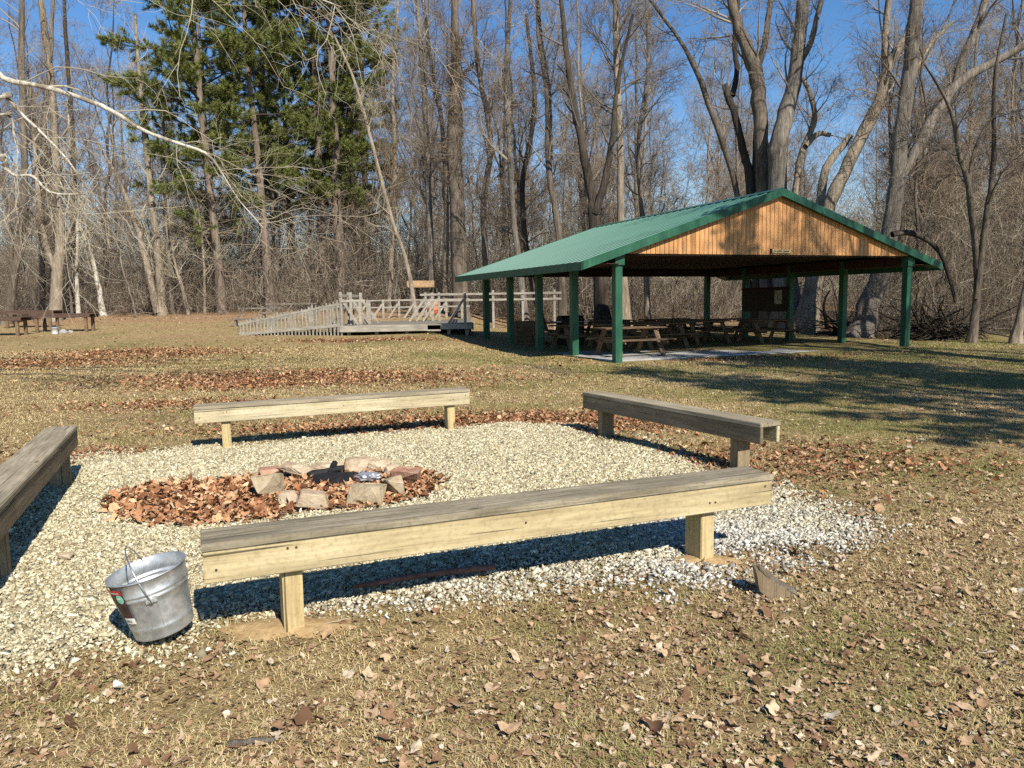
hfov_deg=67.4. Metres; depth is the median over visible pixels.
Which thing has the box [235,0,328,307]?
white pine
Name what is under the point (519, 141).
woodland tree
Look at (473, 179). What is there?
woodland tree
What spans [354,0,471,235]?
woodland tree
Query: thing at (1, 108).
woodland tree
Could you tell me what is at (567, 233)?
woodland sapling
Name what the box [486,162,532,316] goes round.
woodland sapling
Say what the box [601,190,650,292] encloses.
woodland sapling
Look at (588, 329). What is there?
picnic table
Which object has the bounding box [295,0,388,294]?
woodland tree
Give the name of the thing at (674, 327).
picnic table
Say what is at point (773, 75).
woodland tree
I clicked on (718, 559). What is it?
soil
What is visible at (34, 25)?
woodland tree
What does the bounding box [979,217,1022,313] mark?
woodland sapling
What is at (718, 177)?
woodland sapling
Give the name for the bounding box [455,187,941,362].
picnic pavilion
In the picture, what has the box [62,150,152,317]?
woodland sapling
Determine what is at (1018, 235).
woodland sapling
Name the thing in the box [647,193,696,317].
woodland sapling
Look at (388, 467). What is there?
fire ring stone
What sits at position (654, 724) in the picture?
leaf litter
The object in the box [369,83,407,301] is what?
woodland tree
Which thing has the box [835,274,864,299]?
woodland sapling
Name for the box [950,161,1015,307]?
woodland sapling
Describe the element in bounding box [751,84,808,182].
woodland tree
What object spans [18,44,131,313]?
woodland tree
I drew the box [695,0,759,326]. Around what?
broken tree
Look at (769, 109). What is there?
woodland tree
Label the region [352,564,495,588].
fallen branch
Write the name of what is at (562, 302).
slender tree
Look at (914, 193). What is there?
woodland sapling
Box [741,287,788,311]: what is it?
notice board
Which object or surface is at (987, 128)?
woodland tree
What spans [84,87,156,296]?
woodland tree
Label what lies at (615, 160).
woodland tree
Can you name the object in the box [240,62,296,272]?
woodland tree
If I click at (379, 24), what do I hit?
bare tree
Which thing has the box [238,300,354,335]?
slatted ramp
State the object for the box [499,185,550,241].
woodland sapling
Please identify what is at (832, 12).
sky
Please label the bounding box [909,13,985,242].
woodland tree
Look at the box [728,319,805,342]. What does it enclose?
picnic table
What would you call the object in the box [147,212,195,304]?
woodland sapling
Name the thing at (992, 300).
creekside brush
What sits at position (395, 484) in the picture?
fire ring stone
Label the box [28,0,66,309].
sapling tree
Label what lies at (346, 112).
woodland tree
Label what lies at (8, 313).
plank table
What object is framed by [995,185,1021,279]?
woodland sapling
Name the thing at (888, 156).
woodland tree
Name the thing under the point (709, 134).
woodland tree
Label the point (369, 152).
woodland tree
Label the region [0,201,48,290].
woodland sapling
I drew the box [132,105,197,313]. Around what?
sapling tree
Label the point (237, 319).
picnic table
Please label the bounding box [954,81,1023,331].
woodland sapling
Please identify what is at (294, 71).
white pine
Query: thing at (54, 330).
white pail
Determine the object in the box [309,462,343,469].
fire ring stone
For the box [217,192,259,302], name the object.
woodland sapling
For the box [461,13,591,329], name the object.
slender tree
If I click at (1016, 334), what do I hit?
understory tree
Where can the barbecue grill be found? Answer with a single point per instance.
(562, 320)
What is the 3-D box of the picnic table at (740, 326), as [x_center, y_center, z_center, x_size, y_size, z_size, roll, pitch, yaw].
[7.905,-1.969,27.614,1.830,0.768,1.700,-3,7,-21]
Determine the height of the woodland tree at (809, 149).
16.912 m
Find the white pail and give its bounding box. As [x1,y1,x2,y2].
[50,327,58,333]
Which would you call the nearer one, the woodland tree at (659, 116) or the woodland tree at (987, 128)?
the woodland tree at (987, 128)
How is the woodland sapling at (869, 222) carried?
on the ground at (152, 328)
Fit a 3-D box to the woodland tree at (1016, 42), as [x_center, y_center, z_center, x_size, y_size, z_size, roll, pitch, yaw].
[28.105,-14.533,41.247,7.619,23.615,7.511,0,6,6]
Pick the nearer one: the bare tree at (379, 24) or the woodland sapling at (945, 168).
the woodland sapling at (945, 168)
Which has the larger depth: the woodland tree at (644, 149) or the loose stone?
the woodland tree at (644, 149)
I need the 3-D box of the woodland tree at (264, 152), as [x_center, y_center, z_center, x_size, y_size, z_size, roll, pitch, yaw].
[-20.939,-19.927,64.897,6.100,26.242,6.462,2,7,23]
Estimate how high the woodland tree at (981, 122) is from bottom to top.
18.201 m
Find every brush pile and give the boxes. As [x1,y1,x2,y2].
[793,288,897,335]
[858,281,1017,341]
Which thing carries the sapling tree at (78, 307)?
on the ground at (152, 328)
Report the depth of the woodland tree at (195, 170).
76.82 m
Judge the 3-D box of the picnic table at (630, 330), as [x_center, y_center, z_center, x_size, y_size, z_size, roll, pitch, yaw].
[4.253,-1.678,25.445,1.830,0.768,1.700,-3,7,-21]
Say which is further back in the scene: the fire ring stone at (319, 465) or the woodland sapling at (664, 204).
the woodland sapling at (664, 204)
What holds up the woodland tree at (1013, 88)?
on the ground at (152, 328)
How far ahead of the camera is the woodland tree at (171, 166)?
72.06 m
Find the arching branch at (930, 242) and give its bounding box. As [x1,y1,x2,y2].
[890,215,956,304]
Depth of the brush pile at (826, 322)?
28.82 m
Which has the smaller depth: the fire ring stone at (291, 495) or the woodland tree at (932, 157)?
the fire ring stone at (291, 495)
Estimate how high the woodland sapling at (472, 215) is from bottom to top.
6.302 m
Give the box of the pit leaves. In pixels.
[97,465,451,527]
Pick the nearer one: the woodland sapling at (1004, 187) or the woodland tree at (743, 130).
the woodland sapling at (1004, 187)
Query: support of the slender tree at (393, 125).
on the ground at (152, 328)
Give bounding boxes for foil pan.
[355,471,382,481]
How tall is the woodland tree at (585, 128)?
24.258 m
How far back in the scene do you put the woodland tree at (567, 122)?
47.63 m
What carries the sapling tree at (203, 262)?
on the ground at (152, 328)
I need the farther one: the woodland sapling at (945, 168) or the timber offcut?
the woodland sapling at (945, 168)
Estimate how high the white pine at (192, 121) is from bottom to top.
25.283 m
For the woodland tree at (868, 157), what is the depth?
69.50 m
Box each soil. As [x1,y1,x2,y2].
[215,618,358,640]
[667,555,743,565]
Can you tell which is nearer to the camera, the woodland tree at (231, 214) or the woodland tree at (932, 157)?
the woodland tree at (932, 157)
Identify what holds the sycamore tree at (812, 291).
on the ground at (152, 328)
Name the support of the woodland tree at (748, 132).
on the ground at (152, 328)
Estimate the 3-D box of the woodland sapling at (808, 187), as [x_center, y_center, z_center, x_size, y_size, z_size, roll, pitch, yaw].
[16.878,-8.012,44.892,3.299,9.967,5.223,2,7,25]
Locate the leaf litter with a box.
[0,308,1023,767]
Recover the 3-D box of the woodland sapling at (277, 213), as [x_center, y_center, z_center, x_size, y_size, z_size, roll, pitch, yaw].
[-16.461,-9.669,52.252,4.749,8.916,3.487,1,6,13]
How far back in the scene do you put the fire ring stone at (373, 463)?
7.15 m
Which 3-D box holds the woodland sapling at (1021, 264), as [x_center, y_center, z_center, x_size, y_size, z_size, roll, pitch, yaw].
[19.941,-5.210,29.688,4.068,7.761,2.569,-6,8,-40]
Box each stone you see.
[57,551,73,559]
[113,680,123,687]
[250,473,284,494]
[258,465,283,474]
[276,461,314,479]
[277,490,297,503]
[296,488,328,509]
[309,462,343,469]
[343,456,376,472]
[346,482,386,505]
[367,459,390,473]
[384,464,398,475]
[384,475,404,495]
[389,466,420,483]
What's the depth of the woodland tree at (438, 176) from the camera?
71.28 m
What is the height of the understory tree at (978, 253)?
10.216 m
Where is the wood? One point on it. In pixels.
(840, 206)
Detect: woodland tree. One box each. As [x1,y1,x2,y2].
[0,0,92,254]
[0,12,99,241]
[0,19,37,271]
[0,29,67,236]
[0,44,80,310]
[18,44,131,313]
[28,0,171,310]
[63,23,159,299]
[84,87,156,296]
[135,77,182,274]
[150,100,194,284]
[165,99,222,267]
[189,113,230,239]
[192,150,254,303]
[202,0,309,306]
[210,13,291,301]
[236,91,311,296]
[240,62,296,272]
[269,120,292,273]
[279,62,329,302]
[287,16,373,235]
[288,59,364,263]
[294,72,377,299]
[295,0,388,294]
[322,80,390,282]
[342,16,414,296]
[347,67,383,292]
[349,21,446,298]
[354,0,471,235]
[364,2,450,296]
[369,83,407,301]
[381,31,464,303]
[396,104,425,301]
[397,0,472,206]
[401,150,442,272]
[402,105,449,298]
[411,136,475,252]
[415,78,475,275]
[416,90,474,227]
[446,0,530,312]
[462,105,485,284]
[463,79,525,304]
[470,55,514,289]
[479,0,583,287]
[492,53,538,255]
[515,135,580,313]
[535,9,592,288]
[539,59,632,307]
[540,0,630,319]
[543,43,592,231]
[544,117,607,307]
[545,0,647,317]
[552,57,616,230]
[557,57,613,222]
[558,0,683,318]
[570,87,649,226]
[587,0,679,291]
[587,92,629,296]
[596,98,650,220]
[629,77,681,307]
[643,100,714,308]
[655,1,757,317]
[675,2,777,320]
[680,40,736,304]
[695,89,740,301]
[702,89,770,185]
[703,33,786,193]
[708,22,781,313]
[725,116,774,187]
[726,102,751,193]
[738,89,776,163]
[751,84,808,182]
[766,25,814,190]
[786,63,830,293]
[787,122,847,198]
[815,0,989,313]
[839,49,931,275]
[845,87,905,229]
[859,89,963,272]
[868,0,975,291]
[872,50,932,227]
[876,0,1017,317]
[881,95,982,331]
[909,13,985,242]
[920,36,1013,314]
[924,0,1009,278]
[937,0,1023,326]
[940,0,1023,202]
[943,86,1002,259]
[948,0,1023,242]
[955,75,989,258]
[957,0,1023,285]
[976,51,1023,139]
[979,64,1023,217]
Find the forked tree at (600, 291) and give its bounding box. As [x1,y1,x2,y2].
[510,0,683,333]
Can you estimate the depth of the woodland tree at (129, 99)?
64.26 m
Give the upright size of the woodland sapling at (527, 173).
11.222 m
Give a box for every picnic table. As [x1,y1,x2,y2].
[230,307,282,326]
[259,303,316,320]
[524,322,556,344]
[544,323,611,350]
[582,319,638,338]
[585,326,675,357]
[607,321,677,344]
[622,322,698,349]
[638,318,696,337]
[657,319,720,340]
[671,320,739,344]
[697,318,767,338]
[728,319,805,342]
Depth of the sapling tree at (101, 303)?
40.64 m
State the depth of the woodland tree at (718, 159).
60.30 m
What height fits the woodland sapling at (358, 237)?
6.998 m
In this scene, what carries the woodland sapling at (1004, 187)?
on the ground at (152, 328)
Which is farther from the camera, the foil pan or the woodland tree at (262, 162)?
the woodland tree at (262, 162)
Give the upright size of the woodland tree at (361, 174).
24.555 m
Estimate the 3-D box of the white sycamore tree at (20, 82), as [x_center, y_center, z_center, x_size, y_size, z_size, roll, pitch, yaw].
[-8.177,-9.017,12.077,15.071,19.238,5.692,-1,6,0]
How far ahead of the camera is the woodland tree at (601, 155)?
75.44 m
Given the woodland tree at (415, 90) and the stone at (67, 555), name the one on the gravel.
the stone at (67, 555)
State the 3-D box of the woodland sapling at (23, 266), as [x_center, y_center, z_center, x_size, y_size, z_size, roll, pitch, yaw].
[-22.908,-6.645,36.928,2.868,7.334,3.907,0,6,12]
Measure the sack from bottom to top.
0.194 m
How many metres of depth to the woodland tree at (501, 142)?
64.21 m
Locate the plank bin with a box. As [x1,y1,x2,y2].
[514,321,544,343]
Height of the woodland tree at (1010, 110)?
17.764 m
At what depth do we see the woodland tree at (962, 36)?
41.74 m
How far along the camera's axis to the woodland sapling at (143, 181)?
52.80 m
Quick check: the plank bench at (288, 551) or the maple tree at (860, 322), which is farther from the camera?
the maple tree at (860, 322)
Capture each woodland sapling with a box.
[0,136,67,314]
[0,168,53,321]
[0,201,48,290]
[13,106,122,312]
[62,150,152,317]
[85,221,122,299]
[114,143,190,282]
[146,177,225,309]
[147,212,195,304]
[177,217,219,293]
[198,188,244,284]
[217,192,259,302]
[226,225,261,285]
[228,178,294,284]
[315,210,355,284]
[316,145,375,281]
[346,174,404,282]
[347,215,376,286]
[352,178,400,303]
[361,131,416,310]
[417,199,449,292]
[433,212,476,282]
[462,164,520,304]
[464,176,509,259]
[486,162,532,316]
[494,137,586,320]
[495,242,532,301]
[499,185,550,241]
[504,164,558,248]
[531,207,585,302]
[532,220,572,314]
[567,138,649,284]
[571,188,610,323]
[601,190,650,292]
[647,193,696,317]
[652,185,686,318]
[682,150,755,316]
[787,160,817,277]
[799,277,830,299]
[811,200,837,315]
[831,5,984,323]
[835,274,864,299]
[838,208,884,277]
[846,198,927,288]
[863,158,951,310]
[864,110,984,314]
[874,104,985,313]
[880,196,976,287]
[888,126,988,277]
[905,130,984,284]
[907,159,979,303]
[914,120,1013,298]
[920,169,1023,325]
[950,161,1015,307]
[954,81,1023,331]
[964,96,1023,302]
[977,191,1022,291]
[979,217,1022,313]
[982,153,1021,273]
[984,166,1023,331]
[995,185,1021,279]
[1013,215,1023,334]
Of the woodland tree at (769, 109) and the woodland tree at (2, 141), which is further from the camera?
the woodland tree at (769, 109)
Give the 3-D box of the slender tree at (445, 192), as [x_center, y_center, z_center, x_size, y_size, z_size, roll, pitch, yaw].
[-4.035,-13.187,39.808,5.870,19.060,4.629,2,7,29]
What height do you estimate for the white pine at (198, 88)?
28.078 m
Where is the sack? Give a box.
[59,329,67,333]
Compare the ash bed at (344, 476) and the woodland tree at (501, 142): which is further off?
the woodland tree at (501, 142)
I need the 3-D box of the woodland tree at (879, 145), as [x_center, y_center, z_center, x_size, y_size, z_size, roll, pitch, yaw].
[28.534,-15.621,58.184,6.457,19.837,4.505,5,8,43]
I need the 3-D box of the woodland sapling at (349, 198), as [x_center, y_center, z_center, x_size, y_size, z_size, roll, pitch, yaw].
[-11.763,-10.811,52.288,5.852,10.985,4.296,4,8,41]
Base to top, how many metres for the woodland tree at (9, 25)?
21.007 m
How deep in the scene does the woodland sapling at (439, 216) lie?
49.26 m
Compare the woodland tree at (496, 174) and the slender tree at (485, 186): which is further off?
the woodland tree at (496, 174)
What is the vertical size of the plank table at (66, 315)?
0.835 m
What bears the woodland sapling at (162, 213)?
on the ground at (152, 328)
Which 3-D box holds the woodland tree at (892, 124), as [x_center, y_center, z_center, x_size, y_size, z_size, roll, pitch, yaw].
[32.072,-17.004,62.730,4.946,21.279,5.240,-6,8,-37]
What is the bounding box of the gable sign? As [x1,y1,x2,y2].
[770,249,790,253]
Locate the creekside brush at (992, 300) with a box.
[829,53,1023,338]
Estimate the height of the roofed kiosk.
1.760 m
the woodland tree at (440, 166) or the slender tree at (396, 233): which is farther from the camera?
the woodland tree at (440, 166)
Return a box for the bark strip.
[227,737,274,746]
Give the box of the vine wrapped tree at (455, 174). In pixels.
[410,0,512,318]
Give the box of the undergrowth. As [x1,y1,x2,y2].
[0,80,1019,319]
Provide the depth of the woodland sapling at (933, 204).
27.44 m
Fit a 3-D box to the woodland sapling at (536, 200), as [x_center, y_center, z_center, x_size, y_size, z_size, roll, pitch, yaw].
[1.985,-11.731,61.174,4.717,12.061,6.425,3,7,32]
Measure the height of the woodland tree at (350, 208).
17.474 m
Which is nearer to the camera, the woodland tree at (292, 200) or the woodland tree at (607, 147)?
the woodland tree at (607, 147)
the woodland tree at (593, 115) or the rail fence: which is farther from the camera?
the woodland tree at (593, 115)
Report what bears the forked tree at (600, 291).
on the ground at (152, 328)
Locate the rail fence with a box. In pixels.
[130,296,208,312]
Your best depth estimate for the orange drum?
38.20 m
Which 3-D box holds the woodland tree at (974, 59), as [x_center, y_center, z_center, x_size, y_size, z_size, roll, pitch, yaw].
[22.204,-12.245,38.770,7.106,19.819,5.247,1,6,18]
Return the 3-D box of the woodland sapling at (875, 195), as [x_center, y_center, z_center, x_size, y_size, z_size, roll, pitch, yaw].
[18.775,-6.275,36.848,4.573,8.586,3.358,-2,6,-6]
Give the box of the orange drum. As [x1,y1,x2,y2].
[427,302,437,313]
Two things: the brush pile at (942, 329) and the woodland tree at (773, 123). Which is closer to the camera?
the brush pile at (942, 329)
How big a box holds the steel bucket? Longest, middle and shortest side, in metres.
0.434 x 0.373 x 0.360 m
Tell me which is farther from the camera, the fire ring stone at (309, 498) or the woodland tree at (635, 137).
the woodland tree at (635, 137)
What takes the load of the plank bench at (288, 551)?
on the ground at (152, 328)
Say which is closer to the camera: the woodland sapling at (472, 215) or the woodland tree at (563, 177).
the woodland sapling at (472, 215)
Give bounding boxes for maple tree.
[647,0,777,329]
[740,0,849,331]
[836,0,1023,337]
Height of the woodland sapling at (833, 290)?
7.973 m
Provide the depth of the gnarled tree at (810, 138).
33.02 m
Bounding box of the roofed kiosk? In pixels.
[407,280,433,313]
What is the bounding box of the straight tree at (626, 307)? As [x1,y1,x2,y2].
[555,0,693,326]
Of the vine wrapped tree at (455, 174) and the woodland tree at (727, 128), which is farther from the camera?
the woodland tree at (727, 128)
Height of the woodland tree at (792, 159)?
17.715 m
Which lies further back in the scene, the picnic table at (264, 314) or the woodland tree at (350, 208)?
the woodland tree at (350, 208)
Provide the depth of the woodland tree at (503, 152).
50.70 m
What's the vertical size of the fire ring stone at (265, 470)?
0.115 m
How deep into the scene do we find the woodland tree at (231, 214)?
68.88 m
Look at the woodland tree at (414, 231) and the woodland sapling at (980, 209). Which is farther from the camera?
the woodland tree at (414, 231)
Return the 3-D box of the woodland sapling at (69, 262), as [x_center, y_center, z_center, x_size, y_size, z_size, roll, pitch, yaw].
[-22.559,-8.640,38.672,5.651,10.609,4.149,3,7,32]
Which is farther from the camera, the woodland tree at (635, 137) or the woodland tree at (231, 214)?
the woodland tree at (231, 214)
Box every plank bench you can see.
[0,425,77,578]
[193,387,469,447]
[200,466,772,631]
[582,391,780,467]
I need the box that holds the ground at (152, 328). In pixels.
[0,292,1023,767]
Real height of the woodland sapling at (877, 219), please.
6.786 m
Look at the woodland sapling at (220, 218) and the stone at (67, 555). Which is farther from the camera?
the woodland sapling at (220, 218)
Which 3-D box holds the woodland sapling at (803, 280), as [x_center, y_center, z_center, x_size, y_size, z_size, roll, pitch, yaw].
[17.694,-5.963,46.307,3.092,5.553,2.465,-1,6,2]
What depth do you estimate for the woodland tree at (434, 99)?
56.40 m
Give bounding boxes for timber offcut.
[752,563,797,598]
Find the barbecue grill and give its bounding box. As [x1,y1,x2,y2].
[550,315,586,344]
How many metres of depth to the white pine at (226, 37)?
41.18 m
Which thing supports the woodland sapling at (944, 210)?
on the ground at (152, 328)
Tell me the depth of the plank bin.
25.67 m
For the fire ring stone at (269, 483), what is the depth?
6.29 m
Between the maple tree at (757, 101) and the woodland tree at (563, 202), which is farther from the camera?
the woodland tree at (563, 202)
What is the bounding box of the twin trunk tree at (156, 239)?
[91,0,186,315]
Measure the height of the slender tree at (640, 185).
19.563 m
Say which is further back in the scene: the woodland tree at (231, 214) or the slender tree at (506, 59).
the woodland tree at (231, 214)
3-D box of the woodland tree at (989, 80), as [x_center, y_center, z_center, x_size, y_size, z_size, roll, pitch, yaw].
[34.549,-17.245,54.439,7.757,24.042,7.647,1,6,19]
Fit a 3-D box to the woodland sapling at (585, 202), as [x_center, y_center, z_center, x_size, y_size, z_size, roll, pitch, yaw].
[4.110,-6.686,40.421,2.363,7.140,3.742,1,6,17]
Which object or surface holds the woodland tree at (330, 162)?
on the ground at (152, 328)
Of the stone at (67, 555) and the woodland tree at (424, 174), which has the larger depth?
the woodland tree at (424, 174)
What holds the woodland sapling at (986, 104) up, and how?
on the ground at (152, 328)
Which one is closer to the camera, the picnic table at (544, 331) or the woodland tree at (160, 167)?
the picnic table at (544, 331)
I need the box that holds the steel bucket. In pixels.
[105,546,193,641]
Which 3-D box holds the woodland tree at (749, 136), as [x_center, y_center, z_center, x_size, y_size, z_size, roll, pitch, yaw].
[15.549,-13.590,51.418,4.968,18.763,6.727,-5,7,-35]
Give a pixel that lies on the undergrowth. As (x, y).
(831, 299)
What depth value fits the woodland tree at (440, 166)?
56.51 m
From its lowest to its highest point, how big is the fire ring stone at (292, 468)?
0.159 m
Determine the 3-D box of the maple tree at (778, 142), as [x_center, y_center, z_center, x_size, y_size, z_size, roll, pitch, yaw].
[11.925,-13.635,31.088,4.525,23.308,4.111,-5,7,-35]
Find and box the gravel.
[0,421,918,695]
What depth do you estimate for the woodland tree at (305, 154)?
61.74 m
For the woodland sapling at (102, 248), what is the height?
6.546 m
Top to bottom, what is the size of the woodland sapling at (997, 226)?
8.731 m
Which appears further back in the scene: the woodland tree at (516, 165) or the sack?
the woodland tree at (516, 165)
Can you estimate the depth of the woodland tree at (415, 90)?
53.04 m
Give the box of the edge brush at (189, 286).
[0,183,741,324]
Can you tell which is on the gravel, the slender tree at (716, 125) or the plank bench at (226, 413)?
the plank bench at (226, 413)
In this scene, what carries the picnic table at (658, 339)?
on the picnic pavilion
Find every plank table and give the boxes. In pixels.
[0,310,62,328]
[0,316,31,335]
[29,313,98,332]
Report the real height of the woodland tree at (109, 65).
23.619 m
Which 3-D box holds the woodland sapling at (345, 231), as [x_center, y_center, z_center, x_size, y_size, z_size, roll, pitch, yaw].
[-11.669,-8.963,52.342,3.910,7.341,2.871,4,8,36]
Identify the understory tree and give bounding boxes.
[894,1,1023,343]
[977,106,1023,343]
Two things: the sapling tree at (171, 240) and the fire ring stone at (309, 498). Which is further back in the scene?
the sapling tree at (171, 240)
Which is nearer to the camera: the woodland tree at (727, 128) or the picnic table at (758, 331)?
the picnic table at (758, 331)
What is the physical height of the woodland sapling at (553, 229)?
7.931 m
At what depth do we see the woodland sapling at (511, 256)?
49.17 m
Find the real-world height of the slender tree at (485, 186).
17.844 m
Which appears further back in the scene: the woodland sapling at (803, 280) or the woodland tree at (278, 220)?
the woodland tree at (278, 220)
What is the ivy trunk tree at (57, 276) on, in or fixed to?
on the ground at (152, 328)
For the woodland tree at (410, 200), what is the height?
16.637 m
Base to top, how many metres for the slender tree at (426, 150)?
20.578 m
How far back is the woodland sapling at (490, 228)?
49.67 m
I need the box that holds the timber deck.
[338,289,560,335]
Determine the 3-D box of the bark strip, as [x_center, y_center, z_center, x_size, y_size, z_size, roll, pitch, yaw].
[-0.952,1.304,2.803,0.169,0.032,0.028,-2,6,-11]
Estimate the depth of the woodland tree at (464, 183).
74.14 m
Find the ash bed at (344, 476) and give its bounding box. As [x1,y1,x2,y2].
[304,471,365,488]
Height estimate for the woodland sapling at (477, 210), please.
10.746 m
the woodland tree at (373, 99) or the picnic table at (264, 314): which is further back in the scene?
the woodland tree at (373, 99)
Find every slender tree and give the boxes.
[334,35,418,315]
[375,0,467,298]
[376,0,420,310]
[389,0,484,310]
[433,0,533,321]
[458,0,558,320]
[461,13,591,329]
[496,0,607,315]
[594,0,691,325]
[627,0,751,326]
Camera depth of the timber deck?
30.77 m
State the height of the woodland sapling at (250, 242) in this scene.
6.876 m
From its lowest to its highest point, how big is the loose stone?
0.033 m
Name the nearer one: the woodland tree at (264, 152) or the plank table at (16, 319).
the plank table at (16, 319)
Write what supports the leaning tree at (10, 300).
on the ground at (152, 328)
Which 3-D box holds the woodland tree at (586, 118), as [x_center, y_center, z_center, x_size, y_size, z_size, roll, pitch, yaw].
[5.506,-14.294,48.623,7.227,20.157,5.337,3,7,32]
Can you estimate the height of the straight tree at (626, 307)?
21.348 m
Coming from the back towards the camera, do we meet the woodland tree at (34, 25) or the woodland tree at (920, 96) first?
the woodland tree at (34, 25)
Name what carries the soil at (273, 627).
on the ground at (152, 328)
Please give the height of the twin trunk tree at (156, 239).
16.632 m
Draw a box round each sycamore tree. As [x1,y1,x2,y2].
[0,0,471,328]
[793,0,1011,332]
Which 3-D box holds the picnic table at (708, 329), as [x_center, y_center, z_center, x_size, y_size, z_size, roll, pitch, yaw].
[6.277,-1.714,25.485,1.830,0.768,1.700,-4,7,-25]
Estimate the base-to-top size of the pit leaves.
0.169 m
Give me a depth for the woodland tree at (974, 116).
72.76 m
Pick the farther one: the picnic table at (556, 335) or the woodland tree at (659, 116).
the woodland tree at (659, 116)
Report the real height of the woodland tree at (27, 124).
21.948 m
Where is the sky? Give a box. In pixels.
[0,0,1023,300]
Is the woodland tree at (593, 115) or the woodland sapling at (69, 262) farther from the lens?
the woodland tree at (593, 115)
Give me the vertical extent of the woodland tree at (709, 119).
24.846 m
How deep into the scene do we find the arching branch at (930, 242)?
24.70 m
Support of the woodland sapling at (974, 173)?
on the ground at (152, 328)
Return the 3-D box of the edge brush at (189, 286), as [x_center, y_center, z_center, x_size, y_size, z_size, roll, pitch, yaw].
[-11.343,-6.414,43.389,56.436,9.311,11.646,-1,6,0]
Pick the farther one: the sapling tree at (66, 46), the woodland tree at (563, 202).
the woodland tree at (563, 202)
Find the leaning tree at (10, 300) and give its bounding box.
[0,0,70,324]
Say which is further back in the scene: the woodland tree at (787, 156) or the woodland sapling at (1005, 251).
the woodland tree at (787, 156)
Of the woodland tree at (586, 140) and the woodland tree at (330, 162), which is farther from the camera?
the woodland tree at (586, 140)
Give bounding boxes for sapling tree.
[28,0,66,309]
[42,93,101,317]
[46,0,103,312]
[51,180,107,315]
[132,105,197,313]
[143,192,196,314]
[172,168,237,311]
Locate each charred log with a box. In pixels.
[307,465,344,475]
[326,460,337,472]
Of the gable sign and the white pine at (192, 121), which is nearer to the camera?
the gable sign
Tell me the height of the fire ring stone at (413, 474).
0.160 m
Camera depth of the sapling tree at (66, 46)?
43.25 m
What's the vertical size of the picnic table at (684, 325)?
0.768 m
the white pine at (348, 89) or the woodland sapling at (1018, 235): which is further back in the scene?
the white pine at (348, 89)
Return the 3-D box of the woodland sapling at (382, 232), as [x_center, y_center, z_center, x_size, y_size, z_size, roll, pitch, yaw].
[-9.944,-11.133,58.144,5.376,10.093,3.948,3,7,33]
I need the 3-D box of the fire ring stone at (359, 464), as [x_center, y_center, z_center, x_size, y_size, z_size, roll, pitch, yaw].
[-1.433,0.763,7.247,0.308,0.163,0.218,-2,6,-6]
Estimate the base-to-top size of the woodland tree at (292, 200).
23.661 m
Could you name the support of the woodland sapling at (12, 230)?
on the ground at (152, 328)
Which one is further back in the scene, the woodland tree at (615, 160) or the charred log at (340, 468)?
the woodland tree at (615, 160)
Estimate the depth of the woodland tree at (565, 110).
65.09 m
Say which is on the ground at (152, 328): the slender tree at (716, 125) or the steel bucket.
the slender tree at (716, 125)
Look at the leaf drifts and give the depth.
11.30 m
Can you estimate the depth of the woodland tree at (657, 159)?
62.11 m
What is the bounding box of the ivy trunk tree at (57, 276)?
[1,0,101,321]
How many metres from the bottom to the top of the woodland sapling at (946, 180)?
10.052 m
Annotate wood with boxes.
[0,30,1023,303]
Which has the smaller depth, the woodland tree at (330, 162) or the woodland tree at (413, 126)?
the woodland tree at (330, 162)
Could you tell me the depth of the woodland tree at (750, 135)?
64.67 m
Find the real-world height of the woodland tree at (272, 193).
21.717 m
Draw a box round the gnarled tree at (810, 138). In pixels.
[781,63,855,281]
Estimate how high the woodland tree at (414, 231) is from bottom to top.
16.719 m
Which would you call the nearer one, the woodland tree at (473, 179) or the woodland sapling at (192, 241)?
the woodland sapling at (192, 241)
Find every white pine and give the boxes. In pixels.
[93,0,308,312]
[130,0,267,308]
[182,0,327,311]
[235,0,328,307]
[250,0,376,305]
[260,0,399,309]
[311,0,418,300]
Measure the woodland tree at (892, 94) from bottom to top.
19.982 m
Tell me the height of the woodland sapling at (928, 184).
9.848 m
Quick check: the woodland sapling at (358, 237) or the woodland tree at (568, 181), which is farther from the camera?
the woodland tree at (568, 181)
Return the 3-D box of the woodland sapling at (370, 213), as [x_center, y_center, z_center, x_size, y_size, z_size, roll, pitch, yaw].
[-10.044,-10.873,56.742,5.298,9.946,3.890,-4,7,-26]
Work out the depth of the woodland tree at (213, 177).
63.43 m
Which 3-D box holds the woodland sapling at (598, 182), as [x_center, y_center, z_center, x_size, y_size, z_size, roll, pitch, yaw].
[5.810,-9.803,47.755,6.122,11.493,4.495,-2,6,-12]
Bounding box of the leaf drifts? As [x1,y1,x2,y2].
[0,335,1023,506]
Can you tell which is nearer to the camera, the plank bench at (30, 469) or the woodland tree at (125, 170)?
the plank bench at (30, 469)
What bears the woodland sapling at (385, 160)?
on the ground at (152, 328)
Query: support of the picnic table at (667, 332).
on the picnic pavilion

